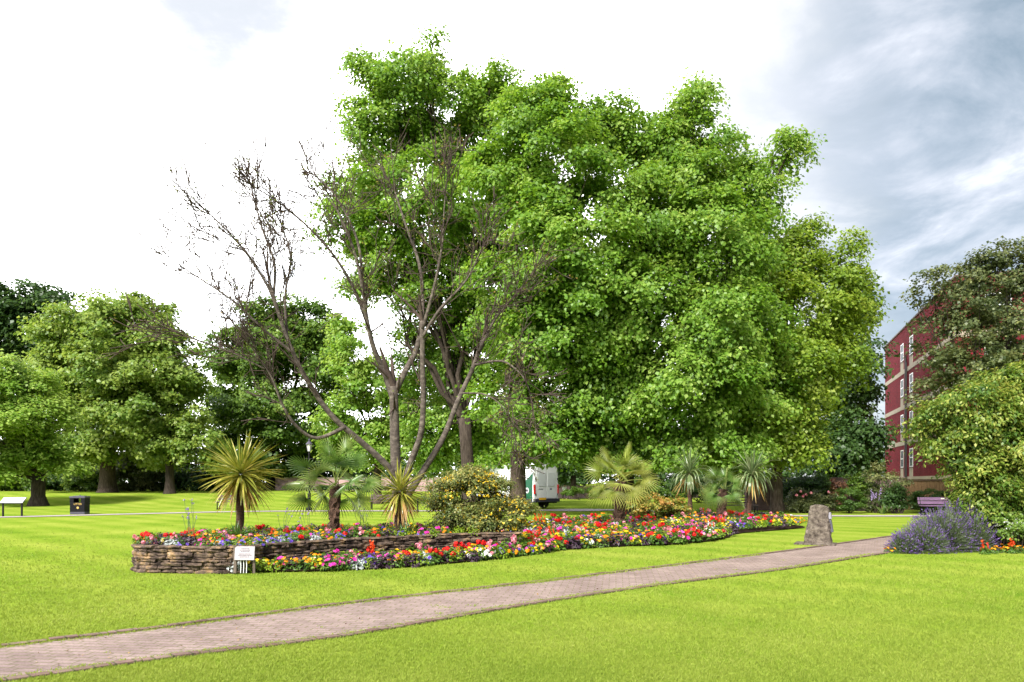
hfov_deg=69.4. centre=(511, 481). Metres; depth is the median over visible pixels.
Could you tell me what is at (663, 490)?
shrub
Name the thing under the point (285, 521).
verbena
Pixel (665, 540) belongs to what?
purple coleus
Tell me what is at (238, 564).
silver ragwort
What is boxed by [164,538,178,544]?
silver ragwort
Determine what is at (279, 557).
magenta petunia
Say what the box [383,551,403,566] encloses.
magenta petunia
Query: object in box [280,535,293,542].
purple pansy
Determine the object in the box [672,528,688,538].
red geranium
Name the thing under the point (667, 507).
spirea bush
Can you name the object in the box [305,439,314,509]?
street lamp
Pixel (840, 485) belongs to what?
rose bush
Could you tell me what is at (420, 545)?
rose geranium
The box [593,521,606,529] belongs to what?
red geranium
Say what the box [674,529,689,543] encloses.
magenta petunia
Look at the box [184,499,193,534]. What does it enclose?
verbena
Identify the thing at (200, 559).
retaining wall
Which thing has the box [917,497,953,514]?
park bench
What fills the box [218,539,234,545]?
purple pansy
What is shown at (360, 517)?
verbena
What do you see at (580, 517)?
rose geranium
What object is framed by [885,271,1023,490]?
apartment building
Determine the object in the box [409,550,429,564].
lime feverfew
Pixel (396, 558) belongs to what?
orange marigold
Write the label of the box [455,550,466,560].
purple coleus
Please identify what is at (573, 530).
rose geranium
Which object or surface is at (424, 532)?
magenta petunia
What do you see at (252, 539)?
lime feverfew
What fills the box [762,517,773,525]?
red geranium
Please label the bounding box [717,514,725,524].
scarlet salvia
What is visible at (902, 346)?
window
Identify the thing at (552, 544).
magenta petunia
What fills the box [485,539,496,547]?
rose geranium
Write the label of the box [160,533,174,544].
red geranium
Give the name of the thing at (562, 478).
maple tree
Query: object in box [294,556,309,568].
marigold
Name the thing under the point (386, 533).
purple coleus
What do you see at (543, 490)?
delivery van
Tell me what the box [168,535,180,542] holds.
rose geranium
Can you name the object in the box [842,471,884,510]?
ivy mound
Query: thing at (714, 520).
red geranium
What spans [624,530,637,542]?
rose geranium
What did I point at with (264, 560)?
yellow marigold
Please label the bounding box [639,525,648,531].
magenta petunia
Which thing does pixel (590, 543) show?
white petunia
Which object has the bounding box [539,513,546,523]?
scarlet salvia
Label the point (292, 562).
marigold
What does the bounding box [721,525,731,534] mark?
lime feverfew
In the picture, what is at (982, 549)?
scarlet salvia
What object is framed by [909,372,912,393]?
window
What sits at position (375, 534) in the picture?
red geranium
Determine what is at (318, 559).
yellow marigold
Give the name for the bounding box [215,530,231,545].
rose geranium
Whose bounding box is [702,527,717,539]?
rose geranium
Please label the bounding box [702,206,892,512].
lime tree
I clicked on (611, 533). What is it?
marigold
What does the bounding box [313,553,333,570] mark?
magenta petunia
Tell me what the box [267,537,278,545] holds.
purple pansy
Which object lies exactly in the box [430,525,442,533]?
magenta petunia
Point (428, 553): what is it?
silver ragwort
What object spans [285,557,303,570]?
orange marigold
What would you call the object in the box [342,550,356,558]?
rose geranium
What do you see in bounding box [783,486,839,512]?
rose bush
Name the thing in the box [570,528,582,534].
orange marigold
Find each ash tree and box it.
[785,332,904,476]
[805,274,896,476]
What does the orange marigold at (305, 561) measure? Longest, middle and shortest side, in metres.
0.419 x 0.415 x 0.273 m
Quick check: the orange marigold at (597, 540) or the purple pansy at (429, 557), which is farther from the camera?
the orange marigold at (597, 540)
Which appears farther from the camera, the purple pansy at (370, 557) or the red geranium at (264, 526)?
the red geranium at (264, 526)
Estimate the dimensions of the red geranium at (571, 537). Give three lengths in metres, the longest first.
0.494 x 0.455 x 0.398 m
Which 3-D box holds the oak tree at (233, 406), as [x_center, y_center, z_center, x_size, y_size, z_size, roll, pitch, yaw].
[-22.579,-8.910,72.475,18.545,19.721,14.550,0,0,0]
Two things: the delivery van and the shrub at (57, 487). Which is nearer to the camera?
the delivery van
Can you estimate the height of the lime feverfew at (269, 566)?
0.226 m
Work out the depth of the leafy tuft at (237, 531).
14.64 m
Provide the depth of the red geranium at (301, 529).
15.32 m
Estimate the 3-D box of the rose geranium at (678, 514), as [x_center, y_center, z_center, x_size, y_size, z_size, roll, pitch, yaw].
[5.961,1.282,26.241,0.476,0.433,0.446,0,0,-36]
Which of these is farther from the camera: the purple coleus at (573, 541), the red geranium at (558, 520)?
the red geranium at (558, 520)
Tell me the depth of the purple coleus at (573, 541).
17.58 m
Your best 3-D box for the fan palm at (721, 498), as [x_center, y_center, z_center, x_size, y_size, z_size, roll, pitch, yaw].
[7.741,0.539,27.055,1.748,2.304,1.831,0,0,0]
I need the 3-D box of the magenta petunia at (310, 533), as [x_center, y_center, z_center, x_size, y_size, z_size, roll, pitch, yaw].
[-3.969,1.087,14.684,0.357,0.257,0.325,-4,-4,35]
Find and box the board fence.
[905,479,964,509]
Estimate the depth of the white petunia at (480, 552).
14.86 m
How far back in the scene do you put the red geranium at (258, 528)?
15.96 m
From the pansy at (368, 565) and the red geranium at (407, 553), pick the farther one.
the red geranium at (407, 553)
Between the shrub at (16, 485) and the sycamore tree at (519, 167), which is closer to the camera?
the sycamore tree at (519, 167)
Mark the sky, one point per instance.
(918, 105)
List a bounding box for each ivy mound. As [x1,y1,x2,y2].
[782,470,833,511]
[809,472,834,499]
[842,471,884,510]
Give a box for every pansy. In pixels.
[172,540,188,545]
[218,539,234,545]
[236,539,248,544]
[253,539,266,546]
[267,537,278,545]
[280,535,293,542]
[334,533,344,538]
[360,557,372,567]
[363,555,378,565]
[421,555,436,564]
[736,522,745,528]
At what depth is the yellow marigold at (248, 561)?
12.94 m
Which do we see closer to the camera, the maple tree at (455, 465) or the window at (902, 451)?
the window at (902, 451)
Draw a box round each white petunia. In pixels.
[473,547,488,560]
[479,549,493,559]
[578,537,593,547]
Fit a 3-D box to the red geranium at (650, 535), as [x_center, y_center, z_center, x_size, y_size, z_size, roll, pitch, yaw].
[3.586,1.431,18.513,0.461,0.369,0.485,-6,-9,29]
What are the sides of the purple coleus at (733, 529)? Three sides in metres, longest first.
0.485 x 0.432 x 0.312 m
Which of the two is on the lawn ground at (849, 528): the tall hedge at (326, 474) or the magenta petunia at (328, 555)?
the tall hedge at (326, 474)
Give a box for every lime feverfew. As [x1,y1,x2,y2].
[246,538,259,544]
[264,559,280,571]
[399,528,409,535]
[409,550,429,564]
[429,529,439,536]
[449,547,464,560]
[466,526,477,535]
[494,545,508,558]
[501,545,511,556]
[662,531,673,541]
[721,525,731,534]
[753,520,763,527]
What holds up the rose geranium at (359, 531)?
on the bed soil
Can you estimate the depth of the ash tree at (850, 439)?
50.44 m
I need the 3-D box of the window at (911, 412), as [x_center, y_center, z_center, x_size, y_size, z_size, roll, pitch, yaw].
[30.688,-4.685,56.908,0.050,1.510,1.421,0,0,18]
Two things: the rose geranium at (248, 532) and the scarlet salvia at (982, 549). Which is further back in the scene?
the scarlet salvia at (982, 549)
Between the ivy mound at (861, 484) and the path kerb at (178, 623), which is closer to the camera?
the path kerb at (178, 623)
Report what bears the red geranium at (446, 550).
on the bed soil at (358, 567)
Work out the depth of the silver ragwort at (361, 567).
13.37 m
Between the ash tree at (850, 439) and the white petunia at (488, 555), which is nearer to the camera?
the white petunia at (488, 555)
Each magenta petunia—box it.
[193,537,207,545]
[200,538,219,545]
[271,554,292,568]
[306,530,318,539]
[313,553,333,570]
[320,557,338,570]
[328,548,340,555]
[328,558,347,570]
[331,556,349,570]
[336,553,360,569]
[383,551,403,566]
[417,526,428,533]
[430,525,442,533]
[501,541,514,556]
[522,544,532,555]
[544,539,554,550]
[594,532,605,545]
[621,533,635,544]
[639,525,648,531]
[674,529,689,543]
[744,516,755,526]
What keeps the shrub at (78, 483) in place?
on the lawn ground at (849, 528)
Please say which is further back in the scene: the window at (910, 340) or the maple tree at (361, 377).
the window at (910, 340)
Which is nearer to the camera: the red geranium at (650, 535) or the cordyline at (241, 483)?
the cordyline at (241, 483)
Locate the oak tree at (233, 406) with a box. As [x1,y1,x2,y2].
[191,290,369,489]
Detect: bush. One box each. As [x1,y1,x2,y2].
[416,461,519,531]
[455,492,544,534]
[626,492,694,519]
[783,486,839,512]
[825,477,850,511]
[884,498,1000,553]
[894,359,1023,546]
[981,509,1023,551]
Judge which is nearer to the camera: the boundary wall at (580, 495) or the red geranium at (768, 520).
the red geranium at (768, 520)
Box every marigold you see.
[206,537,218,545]
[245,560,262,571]
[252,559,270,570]
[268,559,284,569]
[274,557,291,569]
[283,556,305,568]
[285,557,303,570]
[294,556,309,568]
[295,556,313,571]
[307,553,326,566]
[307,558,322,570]
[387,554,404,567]
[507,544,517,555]
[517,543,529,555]
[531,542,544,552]
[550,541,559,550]
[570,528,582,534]
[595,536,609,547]
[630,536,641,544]
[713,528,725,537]
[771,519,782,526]
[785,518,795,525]
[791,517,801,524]
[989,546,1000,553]
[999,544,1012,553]
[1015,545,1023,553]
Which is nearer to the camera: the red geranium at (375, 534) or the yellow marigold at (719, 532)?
the red geranium at (375, 534)
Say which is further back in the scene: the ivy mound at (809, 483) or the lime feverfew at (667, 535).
the ivy mound at (809, 483)
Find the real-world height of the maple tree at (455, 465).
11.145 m
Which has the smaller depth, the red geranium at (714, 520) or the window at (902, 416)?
the red geranium at (714, 520)
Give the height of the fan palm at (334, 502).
2.308 m
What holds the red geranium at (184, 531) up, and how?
on the bed soil
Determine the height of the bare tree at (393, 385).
11.982 m
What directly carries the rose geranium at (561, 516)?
on the bed soil at (761, 528)
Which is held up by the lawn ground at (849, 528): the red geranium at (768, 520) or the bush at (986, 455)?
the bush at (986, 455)
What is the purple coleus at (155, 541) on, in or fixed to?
on the bed soil
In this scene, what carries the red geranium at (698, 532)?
on the bed soil at (761, 528)
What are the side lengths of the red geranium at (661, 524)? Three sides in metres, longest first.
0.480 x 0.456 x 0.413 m
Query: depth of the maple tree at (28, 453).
46.26 m
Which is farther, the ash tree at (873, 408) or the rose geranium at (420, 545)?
the ash tree at (873, 408)
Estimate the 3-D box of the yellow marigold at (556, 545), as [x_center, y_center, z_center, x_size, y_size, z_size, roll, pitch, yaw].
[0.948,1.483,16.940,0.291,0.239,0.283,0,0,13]
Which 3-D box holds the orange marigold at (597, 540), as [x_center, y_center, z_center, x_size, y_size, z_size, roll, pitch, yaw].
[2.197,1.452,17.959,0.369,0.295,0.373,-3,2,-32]
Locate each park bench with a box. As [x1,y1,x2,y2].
[216,495,249,509]
[369,494,391,508]
[727,497,759,512]
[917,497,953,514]
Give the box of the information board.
[0,497,26,515]
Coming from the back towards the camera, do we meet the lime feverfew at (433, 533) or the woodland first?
the woodland
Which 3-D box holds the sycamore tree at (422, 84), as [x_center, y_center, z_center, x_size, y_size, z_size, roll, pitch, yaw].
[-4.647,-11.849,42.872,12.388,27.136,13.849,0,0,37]
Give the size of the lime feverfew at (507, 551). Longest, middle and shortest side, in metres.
0.379 x 0.330 x 0.270 m
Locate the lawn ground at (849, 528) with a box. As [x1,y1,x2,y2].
[0,484,1023,681]
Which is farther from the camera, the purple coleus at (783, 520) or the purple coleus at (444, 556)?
the purple coleus at (783, 520)
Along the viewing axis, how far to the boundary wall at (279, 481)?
71.85 m
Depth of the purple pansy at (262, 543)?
13.27 m
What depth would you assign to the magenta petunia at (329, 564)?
13.09 m
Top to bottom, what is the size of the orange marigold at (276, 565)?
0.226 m
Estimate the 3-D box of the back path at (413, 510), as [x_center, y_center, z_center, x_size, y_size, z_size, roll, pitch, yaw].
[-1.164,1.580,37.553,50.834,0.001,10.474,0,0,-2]
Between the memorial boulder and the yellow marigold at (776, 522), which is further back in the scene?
the yellow marigold at (776, 522)
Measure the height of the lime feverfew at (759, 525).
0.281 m
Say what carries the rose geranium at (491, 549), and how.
on the bed soil at (358, 567)
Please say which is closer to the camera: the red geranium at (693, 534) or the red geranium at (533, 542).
the red geranium at (533, 542)
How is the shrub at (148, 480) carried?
on the lawn ground at (849, 528)
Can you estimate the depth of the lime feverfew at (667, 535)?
18.75 m
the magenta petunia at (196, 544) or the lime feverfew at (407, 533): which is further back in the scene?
the lime feverfew at (407, 533)
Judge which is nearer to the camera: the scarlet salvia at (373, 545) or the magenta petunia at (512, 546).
the scarlet salvia at (373, 545)
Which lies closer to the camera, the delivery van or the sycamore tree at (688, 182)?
the sycamore tree at (688, 182)
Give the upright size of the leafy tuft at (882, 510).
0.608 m
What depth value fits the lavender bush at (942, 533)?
16.75 m
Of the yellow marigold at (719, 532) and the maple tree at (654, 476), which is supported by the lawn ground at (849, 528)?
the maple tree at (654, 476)
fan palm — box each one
[283,433,385,531]
[581,441,660,524]
[699,466,745,516]
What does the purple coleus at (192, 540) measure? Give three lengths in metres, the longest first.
0.356 x 0.318 x 0.254 m
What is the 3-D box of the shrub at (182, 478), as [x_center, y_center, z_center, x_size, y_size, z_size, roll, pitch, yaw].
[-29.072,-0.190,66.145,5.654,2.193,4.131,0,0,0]
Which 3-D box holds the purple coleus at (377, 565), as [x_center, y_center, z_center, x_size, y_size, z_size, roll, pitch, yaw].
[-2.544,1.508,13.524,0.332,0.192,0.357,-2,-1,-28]
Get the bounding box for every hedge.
[1,437,388,489]
[280,483,391,491]
[560,486,611,499]
[909,488,952,512]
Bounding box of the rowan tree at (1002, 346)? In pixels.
[896,235,1023,411]
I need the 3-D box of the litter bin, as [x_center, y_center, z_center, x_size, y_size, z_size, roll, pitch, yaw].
[-21.202,1.130,36.296,0.740,0.940,0.560,0,0,-4]
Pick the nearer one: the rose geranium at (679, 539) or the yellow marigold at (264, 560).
the yellow marigold at (264, 560)
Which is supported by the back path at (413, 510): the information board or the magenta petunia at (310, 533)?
the information board
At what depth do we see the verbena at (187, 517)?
13.95 m
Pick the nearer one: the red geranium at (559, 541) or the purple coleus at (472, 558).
the purple coleus at (472, 558)
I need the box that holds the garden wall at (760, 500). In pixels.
[744,477,905,509]
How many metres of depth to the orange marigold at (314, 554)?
13.35 m
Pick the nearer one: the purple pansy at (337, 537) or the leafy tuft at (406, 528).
the purple pansy at (337, 537)
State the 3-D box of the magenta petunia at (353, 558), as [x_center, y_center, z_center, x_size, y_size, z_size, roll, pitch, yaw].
[-2.966,1.446,13.353,0.456,0.323,0.415,-5,2,-22]
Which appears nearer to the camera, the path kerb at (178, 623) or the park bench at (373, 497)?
the path kerb at (178, 623)
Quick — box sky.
[0,0,1023,483]
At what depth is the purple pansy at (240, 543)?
13.14 m
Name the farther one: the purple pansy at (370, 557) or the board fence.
the board fence
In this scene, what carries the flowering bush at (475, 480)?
on the bed soil
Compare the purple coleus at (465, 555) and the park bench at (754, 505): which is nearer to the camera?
the purple coleus at (465, 555)
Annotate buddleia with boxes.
[861,480,893,512]
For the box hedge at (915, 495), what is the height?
1.326 m
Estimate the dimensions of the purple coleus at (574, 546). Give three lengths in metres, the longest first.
0.512 x 0.476 x 0.283 m
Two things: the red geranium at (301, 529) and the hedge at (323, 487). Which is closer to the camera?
the red geranium at (301, 529)
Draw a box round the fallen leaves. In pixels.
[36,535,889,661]
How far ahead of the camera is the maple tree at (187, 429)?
57.10 m
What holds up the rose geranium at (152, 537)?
on the bed soil
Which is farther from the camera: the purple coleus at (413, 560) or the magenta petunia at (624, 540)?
the magenta petunia at (624, 540)
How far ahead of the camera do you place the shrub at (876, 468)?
38.51 m
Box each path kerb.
[1,535,892,646]
[2,551,896,681]
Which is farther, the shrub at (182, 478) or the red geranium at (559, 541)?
the shrub at (182, 478)
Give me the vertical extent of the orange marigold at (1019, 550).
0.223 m
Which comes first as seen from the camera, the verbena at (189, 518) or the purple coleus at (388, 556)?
the purple coleus at (388, 556)
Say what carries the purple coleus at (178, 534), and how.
on the bed soil
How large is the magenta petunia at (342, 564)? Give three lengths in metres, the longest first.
0.387 x 0.379 x 0.253 m
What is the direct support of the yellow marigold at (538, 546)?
on the bed soil at (761, 528)
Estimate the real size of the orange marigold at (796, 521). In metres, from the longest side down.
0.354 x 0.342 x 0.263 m
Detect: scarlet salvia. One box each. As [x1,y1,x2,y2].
[367,540,377,551]
[535,527,542,536]
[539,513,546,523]
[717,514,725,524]
[979,540,990,554]
[1007,538,1017,553]
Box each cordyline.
[192,430,284,531]
[370,459,430,534]
[661,443,718,514]
[728,447,779,513]
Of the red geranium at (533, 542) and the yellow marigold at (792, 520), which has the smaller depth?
the red geranium at (533, 542)
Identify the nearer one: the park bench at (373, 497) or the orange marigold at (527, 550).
the orange marigold at (527, 550)
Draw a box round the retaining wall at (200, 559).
[130,531,521,573]
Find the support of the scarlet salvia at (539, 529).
on the bed soil at (761, 528)
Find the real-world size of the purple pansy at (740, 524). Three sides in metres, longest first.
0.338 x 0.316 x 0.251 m
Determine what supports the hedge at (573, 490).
on the lawn ground at (849, 528)
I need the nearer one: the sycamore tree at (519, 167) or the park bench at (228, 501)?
the sycamore tree at (519, 167)
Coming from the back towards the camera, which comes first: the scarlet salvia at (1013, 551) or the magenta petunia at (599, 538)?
the magenta petunia at (599, 538)
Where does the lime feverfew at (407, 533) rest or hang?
on the bed soil
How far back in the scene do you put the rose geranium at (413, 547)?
15.30 m
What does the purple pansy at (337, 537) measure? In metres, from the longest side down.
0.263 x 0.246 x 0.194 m
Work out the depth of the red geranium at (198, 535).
13.70 m
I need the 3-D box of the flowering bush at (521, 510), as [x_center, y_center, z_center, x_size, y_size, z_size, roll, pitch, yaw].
[-0.273,0.770,16.882,2.094,1.061,1.361,0,0,0]
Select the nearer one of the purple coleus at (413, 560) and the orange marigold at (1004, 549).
the purple coleus at (413, 560)
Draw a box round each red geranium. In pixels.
[140,531,155,539]
[143,533,160,540]
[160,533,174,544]
[179,530,195,537]
[194,533,207,542]
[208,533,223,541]
[254,525,267,532]
[259,524,271,528]
[289,532,303,540]
[296,527,308,532]
[334,528,349,537]
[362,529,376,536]
[372,531,381,536]
[401,550,412,564]
[424,548,443,562]
[442,546,458,562]
[451,542,467,550]
[476,539,486,547]
[527,541,541,551]
[553,535,568,549]
[554,518,564,523]
[564,533,580,545]
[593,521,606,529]
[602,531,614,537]
[640,522,648,531]
[646,531,663,544]
[657,522,669,527]
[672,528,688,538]
[684,530,698,541]
[690,529,702,541]
[708,516,718,523]
[714,527,724,536]
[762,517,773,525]
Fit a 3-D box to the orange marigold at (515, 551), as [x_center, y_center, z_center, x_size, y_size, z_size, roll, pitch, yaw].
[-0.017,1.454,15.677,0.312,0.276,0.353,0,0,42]
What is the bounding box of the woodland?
[370,447,884,493]
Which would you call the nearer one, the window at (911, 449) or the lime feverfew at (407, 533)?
the lime feverfew at (407, 533)
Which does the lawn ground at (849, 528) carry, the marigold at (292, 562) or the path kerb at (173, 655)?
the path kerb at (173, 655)
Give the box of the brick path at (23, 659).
[0,536,895,677]
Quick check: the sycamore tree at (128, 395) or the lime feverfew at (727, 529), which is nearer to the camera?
the lime feverfew at (727, 529)
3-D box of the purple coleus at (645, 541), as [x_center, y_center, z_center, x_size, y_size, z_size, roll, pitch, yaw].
[3.236,1.474,18.498,0.449,0.269,0.483,-8,3,-34]
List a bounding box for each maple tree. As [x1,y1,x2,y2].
[0,349,98,506]
[131,403,236,493]
[301,311,469,503]
[415,425,525,477]
[525,448,614,498]
[614,441,722,497]
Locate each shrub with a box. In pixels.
[0,465,57,490]
[42,466,96,490]
[58,467,98,491]
[115,451,181,490]
[153,467,215,490]
[185,467,236,490]
[634,477,685,500]
[666,472,769,502]
[858,460,914,511]
[876,480,914,513]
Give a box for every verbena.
[183,513,196,536]
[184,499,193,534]
[277,507,291,534]
[353,506,367,528]
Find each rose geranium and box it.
[132,534,145,547]
[147,534,161,544]
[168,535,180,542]
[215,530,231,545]
[240,529,254,537]
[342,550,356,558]
[350,527,364,536]
[407,543,420,550]
[417,542,427,551]
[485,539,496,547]
[487,545,500,558]
[510,534,528,552]
[536,537,549,552]
[557,513,567,518]
[566,525,579,533]
[576,514,586,523]
[603,526,616,533]
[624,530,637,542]
[659,527,668,534]
[669,531,685,544]
[675,512,686,516]
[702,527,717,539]
[724,511,731,518]
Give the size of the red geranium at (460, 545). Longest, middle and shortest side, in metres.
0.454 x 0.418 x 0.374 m
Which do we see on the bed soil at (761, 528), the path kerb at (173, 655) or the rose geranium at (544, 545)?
the rose geranium at (544, 545)
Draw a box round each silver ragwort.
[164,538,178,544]
[226,561,241,572]
[309,535,321,539]
[350,558,366,569]
[423,552,433,564]
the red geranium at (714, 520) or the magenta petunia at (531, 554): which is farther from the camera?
the red geranium at (714, 520)
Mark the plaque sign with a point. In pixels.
(243, 553)
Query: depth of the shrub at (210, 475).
66.18 m
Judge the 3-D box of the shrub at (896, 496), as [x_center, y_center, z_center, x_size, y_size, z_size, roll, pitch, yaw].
[19.155,0.784,37.120,1.851,1.722,1.424,0,0,-16]
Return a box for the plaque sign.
[233,545,255,572]
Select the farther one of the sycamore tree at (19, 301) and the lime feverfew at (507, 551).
the sycamore tree at (19, 301)
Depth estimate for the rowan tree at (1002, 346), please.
32.49 m
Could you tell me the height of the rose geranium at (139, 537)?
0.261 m
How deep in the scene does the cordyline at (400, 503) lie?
16.16 m
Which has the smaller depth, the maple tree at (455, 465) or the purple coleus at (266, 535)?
the purple coleus at (266, 535)
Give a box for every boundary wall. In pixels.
[275,478,440,490]
[558,486,611,497]
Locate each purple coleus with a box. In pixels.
[144,538,161,544]
[176,533,187,541]
[182,536,198,545]
[260,532,272,542]
[366,559,380,568]
[377,553,397,568]
[380,528,394,538]
[400,553,421,567]
[434,551,448,561]
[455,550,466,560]
[467,550,482,561]
[565,538,582,548]
[566,537,583,548]
[599,536,613,546]
[606,534,624,546]
[634,535,650,545]
[653,535,669,543]
[725,524,738,534]
[777,517,788,527]
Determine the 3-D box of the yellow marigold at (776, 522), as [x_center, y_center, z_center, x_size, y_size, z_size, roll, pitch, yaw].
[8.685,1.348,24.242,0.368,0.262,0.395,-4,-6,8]
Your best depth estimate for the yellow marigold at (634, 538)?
18.31 m
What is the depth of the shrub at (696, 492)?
55.47 m
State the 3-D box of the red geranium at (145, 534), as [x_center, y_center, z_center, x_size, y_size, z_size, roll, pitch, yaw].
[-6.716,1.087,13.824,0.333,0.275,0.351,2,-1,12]
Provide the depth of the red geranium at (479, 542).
15.83 m
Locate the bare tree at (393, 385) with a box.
[95,101,578,522]
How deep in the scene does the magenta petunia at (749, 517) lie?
23.79 m
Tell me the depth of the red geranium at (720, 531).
20.46 m
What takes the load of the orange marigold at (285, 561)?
on the bed soil at (358, 567)
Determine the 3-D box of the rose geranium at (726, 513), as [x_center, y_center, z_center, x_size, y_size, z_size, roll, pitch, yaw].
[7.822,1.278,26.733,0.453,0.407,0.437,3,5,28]
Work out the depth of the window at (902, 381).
60.17 m
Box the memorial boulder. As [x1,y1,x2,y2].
[794,504,836,545]
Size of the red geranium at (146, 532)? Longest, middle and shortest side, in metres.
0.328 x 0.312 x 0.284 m
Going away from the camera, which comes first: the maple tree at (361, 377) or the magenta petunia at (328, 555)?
the magenta petunia at (328, 555)
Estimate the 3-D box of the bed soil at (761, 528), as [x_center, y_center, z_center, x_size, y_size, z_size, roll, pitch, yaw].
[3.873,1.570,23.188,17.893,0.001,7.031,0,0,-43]
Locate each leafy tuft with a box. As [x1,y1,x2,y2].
[223,521,254,536]
[394,521,417,534]
[876,503,887,513]
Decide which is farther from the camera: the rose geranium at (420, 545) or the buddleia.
the buddleia
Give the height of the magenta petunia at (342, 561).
0.229 m
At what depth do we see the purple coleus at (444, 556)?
14.43 m
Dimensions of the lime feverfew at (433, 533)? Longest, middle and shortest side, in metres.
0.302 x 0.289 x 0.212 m
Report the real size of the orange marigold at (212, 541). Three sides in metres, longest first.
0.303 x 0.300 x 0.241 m
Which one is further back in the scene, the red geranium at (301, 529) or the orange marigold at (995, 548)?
the orange marigold at (995, 548)
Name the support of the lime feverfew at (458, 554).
on the bed soil at (358, 567)
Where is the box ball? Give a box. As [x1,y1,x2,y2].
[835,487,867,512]
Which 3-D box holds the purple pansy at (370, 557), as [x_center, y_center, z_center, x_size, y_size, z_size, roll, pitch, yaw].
[-2.611,1.474,13.672,0.368,0.254,0.344,-6,6,-19]
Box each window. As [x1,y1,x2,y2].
[900,343,903,363]
[900,379,903,398]
[900,414,903,433]
[900,450,903,468]
[909,335,912,356]
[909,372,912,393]
[909,411,912,430]
[909,448,912,467]
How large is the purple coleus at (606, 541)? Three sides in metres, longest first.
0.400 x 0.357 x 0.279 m
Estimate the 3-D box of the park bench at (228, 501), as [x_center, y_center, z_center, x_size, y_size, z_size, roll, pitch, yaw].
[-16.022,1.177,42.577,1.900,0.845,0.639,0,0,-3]
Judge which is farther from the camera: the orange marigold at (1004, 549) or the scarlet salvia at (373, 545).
the orange marigold at (1004, 549)
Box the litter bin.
[69,495,89,513]
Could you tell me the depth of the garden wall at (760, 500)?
41.03 m
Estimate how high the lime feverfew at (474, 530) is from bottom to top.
0.255 m
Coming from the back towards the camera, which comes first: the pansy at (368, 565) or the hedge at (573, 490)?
the hedge at (573, 490)
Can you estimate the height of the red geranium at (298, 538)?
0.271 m
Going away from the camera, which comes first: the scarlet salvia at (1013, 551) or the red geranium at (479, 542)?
the red geranium at (479, 542)
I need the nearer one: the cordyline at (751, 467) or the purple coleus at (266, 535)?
the purple coleus at (266, 535)
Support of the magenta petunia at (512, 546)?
on the bed soil at (358, 567)
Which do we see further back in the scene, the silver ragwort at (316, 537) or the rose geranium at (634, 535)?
the rose geranium at (634, 535)
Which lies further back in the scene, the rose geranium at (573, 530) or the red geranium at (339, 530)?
the rose geranium at (573, 530)
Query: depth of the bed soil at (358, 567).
13.32 m
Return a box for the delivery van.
[477,463,559,507]
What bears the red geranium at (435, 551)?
on the bed soil at (358, 567)
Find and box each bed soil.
[257,553,528,570]
[482,524,803,559]
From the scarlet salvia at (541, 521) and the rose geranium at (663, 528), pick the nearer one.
the rose geranium at (663, 528)
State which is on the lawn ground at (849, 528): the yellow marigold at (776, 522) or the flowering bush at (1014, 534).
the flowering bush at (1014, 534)
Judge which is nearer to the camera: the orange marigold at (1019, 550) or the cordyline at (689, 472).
the orange marigold at (1019, 550)
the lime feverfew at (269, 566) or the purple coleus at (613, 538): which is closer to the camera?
the lime feverfew at (269, 566)
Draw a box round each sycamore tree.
[0,278,84,401]
[13,284,218,492]
[301,23,540,504]
[446,64,670,515]
[538,66,827,513]
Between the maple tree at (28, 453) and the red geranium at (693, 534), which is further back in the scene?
the maple tree at (28, 453)
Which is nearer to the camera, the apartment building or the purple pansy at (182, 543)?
the purple pansy at (182, 543)
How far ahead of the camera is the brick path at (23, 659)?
8.74 m
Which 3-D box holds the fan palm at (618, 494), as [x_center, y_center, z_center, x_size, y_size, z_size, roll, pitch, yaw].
[3.496,0.184,23.448,2.539,2.953,2.377,0,0,0]
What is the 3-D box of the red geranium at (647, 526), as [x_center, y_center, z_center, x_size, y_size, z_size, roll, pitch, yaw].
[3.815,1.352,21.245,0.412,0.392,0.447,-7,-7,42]
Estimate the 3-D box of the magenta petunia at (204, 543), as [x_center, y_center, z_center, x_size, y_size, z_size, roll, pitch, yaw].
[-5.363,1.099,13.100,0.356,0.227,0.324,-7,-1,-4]
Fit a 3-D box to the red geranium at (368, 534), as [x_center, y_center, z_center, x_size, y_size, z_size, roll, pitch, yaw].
[-2.900,1.098,15.107,0.302,0.251,0.340,0,0,36]
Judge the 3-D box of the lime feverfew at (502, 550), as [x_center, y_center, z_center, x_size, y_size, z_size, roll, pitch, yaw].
[-0.257,1.453,15.297,0.353,0.317,0.357,0,0,20]
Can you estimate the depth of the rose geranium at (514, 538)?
16.03 m
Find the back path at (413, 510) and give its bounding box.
[0,509,952,516]
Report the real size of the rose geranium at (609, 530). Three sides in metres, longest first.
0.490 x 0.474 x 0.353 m

